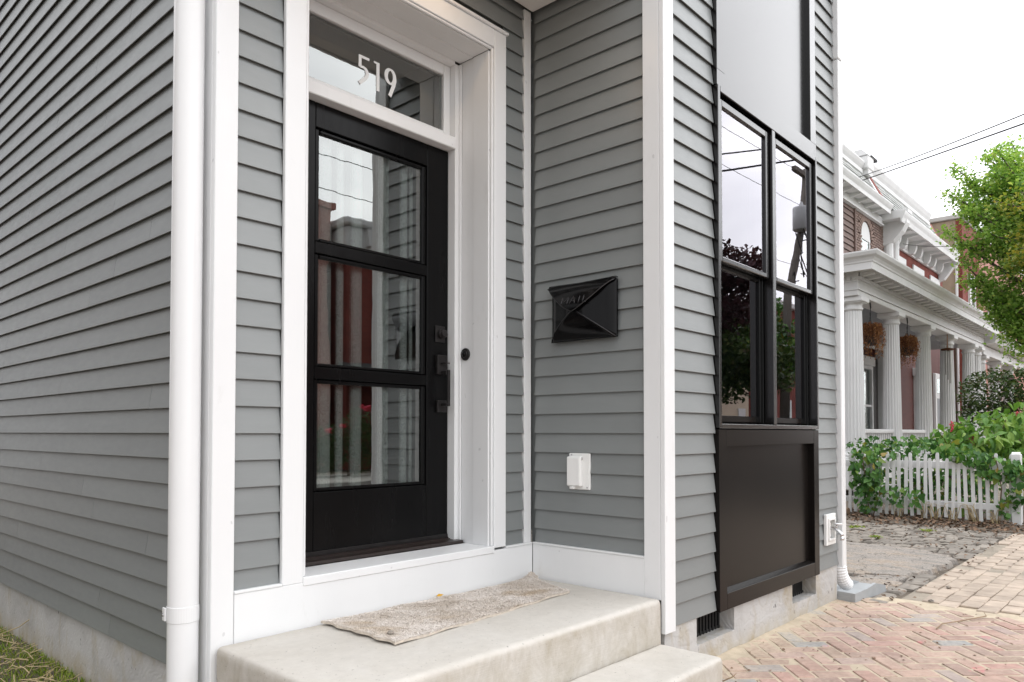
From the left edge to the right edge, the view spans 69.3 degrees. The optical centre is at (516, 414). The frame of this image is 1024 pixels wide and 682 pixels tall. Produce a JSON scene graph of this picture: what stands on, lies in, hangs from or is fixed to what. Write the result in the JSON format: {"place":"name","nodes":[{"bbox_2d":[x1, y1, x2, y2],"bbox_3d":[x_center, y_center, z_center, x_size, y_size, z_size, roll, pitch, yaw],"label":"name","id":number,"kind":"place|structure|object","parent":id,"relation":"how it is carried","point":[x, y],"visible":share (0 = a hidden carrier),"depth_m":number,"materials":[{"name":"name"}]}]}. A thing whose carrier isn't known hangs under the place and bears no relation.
{"place":"outdoors","nodes":[
{"label":"outdoors","id":0,"kind":"place"},
{"bbox_2d":[0,620,89,681],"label":"lawn","id":1,"kind":"structure","parent":0,"point":[21,660],"depth_m":3.83,"materials":[{"name":"plant"}]},
{"bbox_2d":[716,597,1023,681],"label":"brick pavement","id":2,"kind":"structure","parent":0,"point":[864,640],"depth_m":3.98,"materials":[{"name":"red brick"}]},
{"bbox_2d":[936,611,986,628],"bbox_3d":[2.726,1.255,4.537,0.634,0.019,0.055,1,-2,-32],"label":"twig","id":3,"kind":"object","parent":2,"relation":"on","point":[962,620],"visible":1,"depth_m":4.54,"materials":[{"name":"brown wood"}]},
{"bbox_2d":[846,520,1013,602],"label":"alley","id":4,"kind":"structure","parent":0,"point":[899,561],"depth_m":7.17,"materials":[{"name":"grey stone"}]},
{"bbox_2d":[837,580,885,601],"bbox_3d":[2.450,1.254,5.344,0.570,0.088,0.210,1,-2,-44],"label":"splash block","id":5,"kind":"object","parent":4,"relation":"on","point":[858,591],"depth_m":5.26,"materials":[{"name":"white concrete"}]},
{"bbox_2d":[841,0,1023,227],"label":"sky","id":6,"kind":"structure","parent":0,"point":[919,77],"materials":[{"name":"white"}]},
{"bbox_2d":[846,494,1023,534],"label":"garden soil","id":7,"kind":"structure","parent":0,"point":[992,524],"depth_m":9.74,"materials":[{"name":"brown soil"}]},
{"bbox_2d":[845,434,1008,516],"bbox_3d":[5.901,0.860,10.610,2.172,1.172,0.841,-1,-2,42],"label":"creeper","id":8,"kind":"object","parent":7,"relation":"on","point":[944,450],"visible":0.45,"depth_m":10.49,"materials":[{"name":"green plant"}]},
{"bbox_2d":[842,142,1023,490],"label":"porch house","id":9,"kind":"structure","parent":7,"relation":"on","point":[892,278],"depth_m":19.24,"materials":[{"name":"white paint"}]},
{"bbox_2d":[861,222,869,249],"bbox_3d":[9.950,-4.496,21.151,0.028,2.026,0.850,-1,-2,42],"label":"arched window","id":10,"kind":"structure","parent":9,"relation":"in","point":[865,238],"depth_m":21.18,"materials":[{"name":"white glass"}]},
{"bbox_2d":[863,355,874,428],"bbox_3d":[9.581,-0.357,20.515,0.155,2.620,2.020,-1,-2,42],"label":"window","id":11,"kind":"structure","parent":9,"relation":"in","point":[869,363],"depth_m":21.05,"materials":[{"name":"white paint"}]},
{"bbox_2d":[862,302,886,359],"bbox_3d":[6.866,-1.611,14.376,0.588,1.157,0.585,-1,-2,42],"label":"hanging basket","id":12,"kind":"object","parent":9,"relation":"hanging from","point":[869,331],"visible":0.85,"depth_m":14.24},
{"bbox_2d":[873,359,877,428],"bbox_3d":[10.315,-0.297,21.373,0.095,2.660,0.400,-1,-2,42],"label":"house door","id":13,"kind":"structure","parent":9,"relation":"in","point":[875,369],"depth_m":21.34,"materials":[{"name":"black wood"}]},
{"bbox_2d":[899,318,920,368],"bbox_3d":[8.593,-1.575,16.277,0.550,1.135,0.550,-1,-2,42],"label":"hanging basket","id":14,"kind":"object","parent":9,"relation":"hanging from","point":[908,345],"visible":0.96,"depth_m":16.17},
{"bbox_2d":[912,368,915,429],"bbox_3d":[13.741,-0.246,25.124,0.155,2.620,1.640,-1,-2,42],"label":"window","id":15,"kind":"structure","parent":9,"relation":"in","point":[913,369],"depth_m":24.64,"materials":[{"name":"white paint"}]},
{"bbox_2d":[933,373,939,429],"bbox_3d":[15.383,-0.161,26.975,0.110,2.660,1.250,-1,-2,42],"label":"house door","id":16,"kind":"structure","parent":9,"relation":"in","point":[936,377],"depth_m":26.56,"materials":[{"name":"white paint"}]},
{"bbox_2d":[860,114,1023,176],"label":"overhead wire","id":17,"kind":"object","parent":9,"relation":"attached to","point":[949,143],"visible":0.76,"depth_m":13.67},
{"bbox_2d":[862,123,1023,180],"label":"overhead wire","id":18,"kind":"object","parent":9,"relation":"attached to","point":[951,149],"visible":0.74,"depth_m":13.60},
{"bbox_2d":[941,334,953,382],"bbox_3d":[11.059,-1.473,19.019,0.300,1.320,0.300,-1,-2,42],"label":"wind chime","id":19,"kind":"object","parent":9,"relation":"hanging from","point":[947,350],"visible":0.97,"depth_m":18.98,"materials":[{"name":"metal"}]},
{"bbox_2d":[845,452,1022,525],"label":"picket fence","id":20,"kind":"object","parent":7,"relation":"on","point":[938,465],"visible":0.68,"depth_m":9.93,"materials":[{"name":"white paint"}]},
{"bbox_2d":[847,446,924,514],"bbox_3d":[5.127,0.919,10.281,0.992,0.980,0.370,-1,-2,42],"label":"ivy vine","id":21,"kind":"object","parent":20,"relation":"attached to","point":[865,482],"visible":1,"depth_m":10.33,"materials":[{"name":"green plant"}]},
{"bbox_2d":[948,450,1023,520],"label":"bindweed vine","id":22,"kind":"object","parent":20,"relation":"on","point":[1013,470],"visible":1,"depth_m":9.41,"materials":[{"name":"green plant"}]},
{"bbox_2d":[920,401,1023,502],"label":"pokeweed","id":23,"kind":"object","parent":7,"relation":"on","point":[1008,433],"visible":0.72,"depth_m":10.76,"materials":[{"name":"green plant"}]},
{"bbox_2d":[955,366,1023,500],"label":"yew shrub","id":24,"kind":"object","parent":7,"relation":"on","point":[1010,382],"visible":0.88,"depth_m":12.08,"materials":[{"name":"green plant"}]},
{"bbox_2d":[846,473,1023,501],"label":"ground","id":25,"kind":"structure","parent":0,"point":[950,477],"depth_m":16.45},
{"bbox_2d":[0,0,837,681],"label":"clapboard house","id":26,"kind":"structure","parent":25,"relation":"on","point":[406,202],"depth_m":3.76,"materials":[{"name":"grey paint"}]},
{"bbox_2d":[162,0,204,681],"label":"downspout","id":27,"kind":"object","parent":26,"relation":"attached to","point":[180,614],"visible":1,"depth_m":2.64,"materials":[{"name":"white metal"}]},
{"bbox_2d":[305,99,449,556],"bbox_3d":[-0.697,-0.388,3.562,0.161,2.043,0.973,-1,-2,42],"label":"front door","id":28,"kind":"structure","parent":26,"relation":"in","point":[340,518],"depth_m":3.61,"materials":[{"name":"black paint"}]},
{"bbox_2d":[309,0,449,134],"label":"transom window","id":29,"kind":"structure","parent":26,"relation":"in","point":[318,10],"depth_m":3.64,"materials":[{"name":"white paint"}]},
{"bbox_2d":[461,348,469,360],"bbox_3d":[-0.276,-0.318,3.870,0.066,0.066,0.022,-1,-2,42],"label":"doorbell","id":30,"kind":"object","parent":26,"relation":"attached to","point":[465,354],"visible":1,"depth_m":3.86,"materials":[{"name":"brown metal"}]},
{"bbox_2d":[567,453,590,489],"bbox_3d":[0.311,0.287,3.768,0.130,0.184,0.050,-1,-2,42],"label":"outlet cover","id":31,"kind":"object","parent":26,"relation":"attached to","point":[578,470],"visible":1,"depth_m":3.75,"materials":[{"name":"white plastic"}]},
{"bbox_2d":[547,276,617,342],"bbox_3d":[0.307,-0.529,3.728,0.425,0.298,0.115,-1,-2,42],"label":"mailbox","id":32,"kind":"object","parent":26,"relation":"attached to","point":[586,310],"visible":1,"depth_m":3.67,"materials":[{"name":"black paint"}]},
{"bbox_2d":[711,84,818,428],"bbox_3d":[1.462,-0.819,4.422,0.154,1.804,1.397,-1,-2,42],"label":"double window","id":33,"kind":"structure","parent":26,"relation":"in","point":[766,143],"depth_m":4.39,"materials":[{"name":"brown metal"}]},
{"bbox_2d":[824,513,843,545],"bbox_3d":[2.152,0.773,4.995,0.106,0.207,0.172,-1,-2,42],"label":"hose tap","id":34,"kind":"object","parent":26,"relation":"attached to","point":[831,529],"visible":1,"depth_m":4.97,"materials":[{"name":"white plastic"}]},
{"bbox_2d":[831,0,852,589],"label":"downspout","id":35,"kind":"object","parent":26,"relation":"attached to","point":[844,581],"visible":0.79,"depth_m":5.21,"materials":[{"name":"white metal"}]},
{"bbox_2d":[217,579,721,681],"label":"concrete stoop","id":36,"kind":"object","parent":25,"relation":"on","point":[577,633],"visible":0.81,"depth_m":2.80,"materials":[{"name":"beige concrete"}]},
{"bbox_2d":[321,571,569,644],"bbox_3d":[-0.192,0.823,3.261,0.464,0.048,1.262,-1,-2,42],"label":"door mat","id":37,"kind":"object","parent":36,"relation":"on","point":[405,622],"depth_m":3.13,"materials":[{"name":"beige fabric"}]},
{"bbox_2d":[929,214,1023,457],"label":"tall brick house","id":38,"kind":"structure","parent":25,"relation":"on","point":[950,285],"depth_m":29.41,"materials":[{"name":"red paint"}]},
{"bbox_2d":[967,274,975,306],"bbox_3d":[18.535,-4.465,30.129,0.100,2.400,1.300,-1,-2,42],"label":"window","id":39,"kind":"structure","parent":38,"relation":"in","point":[969,296],"depth_m":29.75,"materials":[{"name":"white paint"}]},
{"bbox_2d":[930,134,1023,369],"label":"street tree","id":40,"kind":"object","parent":25,"relation":"on","point":[1005,176],"visible":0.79,"depth_m":15.72,"materials":[{"name":"green plant"}]},
{"bbox_2d":[984,186,1023,283],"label":"young oak","id":41,"kind":"object","parent":25,"relation":"on","point":[1018,257],"visible":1,"depth_m":13.20,"materials":[{"name":"green plant"}]},
{"bbox_2d":[876,533,1023,619],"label":"paver walk","id":42,"kind":"structure","parent":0,"point":[989,581],"depth_m":5.58,"materials":[{"name":"beige brick"}]}
]}

